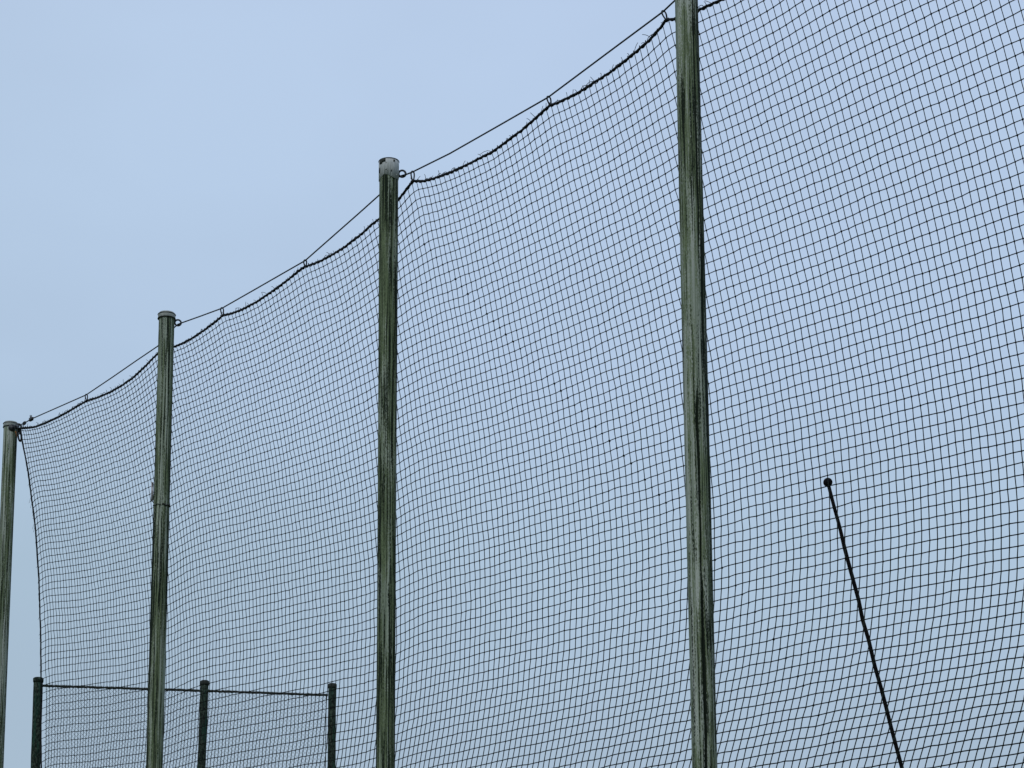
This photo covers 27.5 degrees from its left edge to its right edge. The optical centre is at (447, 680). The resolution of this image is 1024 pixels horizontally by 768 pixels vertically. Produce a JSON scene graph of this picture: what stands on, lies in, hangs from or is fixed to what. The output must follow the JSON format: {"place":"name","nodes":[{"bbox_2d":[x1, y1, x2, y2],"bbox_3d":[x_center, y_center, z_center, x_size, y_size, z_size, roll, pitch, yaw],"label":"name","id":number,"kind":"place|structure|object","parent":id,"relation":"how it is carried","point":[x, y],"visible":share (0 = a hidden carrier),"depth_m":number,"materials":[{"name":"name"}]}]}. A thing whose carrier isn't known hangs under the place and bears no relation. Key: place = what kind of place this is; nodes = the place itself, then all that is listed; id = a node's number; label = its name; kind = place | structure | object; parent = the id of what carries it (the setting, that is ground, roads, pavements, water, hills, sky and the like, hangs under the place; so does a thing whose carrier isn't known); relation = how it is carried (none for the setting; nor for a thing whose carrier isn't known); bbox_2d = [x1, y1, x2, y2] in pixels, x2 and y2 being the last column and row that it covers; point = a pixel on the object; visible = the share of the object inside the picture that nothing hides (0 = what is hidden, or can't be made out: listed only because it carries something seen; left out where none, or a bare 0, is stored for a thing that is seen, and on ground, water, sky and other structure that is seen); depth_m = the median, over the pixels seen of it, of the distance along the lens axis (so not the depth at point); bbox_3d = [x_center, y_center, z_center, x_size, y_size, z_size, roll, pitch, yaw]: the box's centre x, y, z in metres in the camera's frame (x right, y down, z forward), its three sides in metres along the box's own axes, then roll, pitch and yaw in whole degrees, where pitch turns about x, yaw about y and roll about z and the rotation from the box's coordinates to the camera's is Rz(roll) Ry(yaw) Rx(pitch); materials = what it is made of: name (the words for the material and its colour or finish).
{"place":"outdoors","nodes":[
{"label":"outdoors","id":0,"kind":"place"},
{"bbox_2d":[0,0,1023,767],"label":"sky","id":1,"kind":"structure","parent":0,"point":[181,157],"materials":[{"name":"blue"}]},
{"label":"ground","id":2,"kind":"structure","parent":0,"visible":0},
{"bbox_2d":[0,420,21,767],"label":"timber post","id":3,"kind":"object","parent":2,"relation":"on","point":[11,428],"visible":1,"depth_m":18.14,"materials":[{"name":"wood"}]},
{"bbox_2d":[17,427,22,441],"bbox_3d":[-3.756,-2.142,18.385,0.044,0.127,0.157,0,-11,0],"label":"snap hook","id":4,"kind":"object","parent":3,"relation":"attached to","point":[19,432],"visible":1,"depth_m":18.32,"materials":[{"name":"metal"}]},
{"bbox_2d":[146,310,181,767],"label":"timber post","id":5,"kind":"object","parent":2,"relation":"on","point":[160,484],"visible":1,"depth_m":15.47,"materials":[{"name":"wood"}]},
{"bbox_2d":[31,677,336,767],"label":"chain link fence","id":6,"kind":"object","parent":2,"relation":"on","point":[35,752],"visible":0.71,"depth_m":29.06,"materials":[{"name":"black metal"}]},
{"bbox_2d":[376,157,406,767],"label":"timber post","id":7,"kind":"object","parent":2,"relation":"on","point":[389,173],"visible":1,"depth_m":12.82,"materials":[{"name":"wood"}]},
{"bbox_2d":[21,0,674,424],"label":"support cable","id":8,"kind":"object","parent":7,"relation":"attached to","point":[31,418],"visible":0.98,"depth_m":13.49,"materials":[{"name":"metal"}]},
{"bbox_2d":[21,0,1023,767],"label":"net","id":9,"kind":"object","parent":8,"relation":"hanging from","point":[721,578],"visible":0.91,"depth_m":12.03,"materials":[{"name":"black fabric"}]},
{"bbox_2d":[675,0,716,767],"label":"timber post","id":10,"kind":"object","parent":2,"relation":"on","point":[698,515],"visible":1,"depth_m":10.36,"materials":[{"name":"wood"}]},
{"bbox_2d":[823,478,903,767],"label":"mast","id":11,"kind":"object","parent":2,"relation":"on","point":[861,614],"visible":0.69,"depth_m":19.98,"materials":[{"name":"black metal"}]}
]}

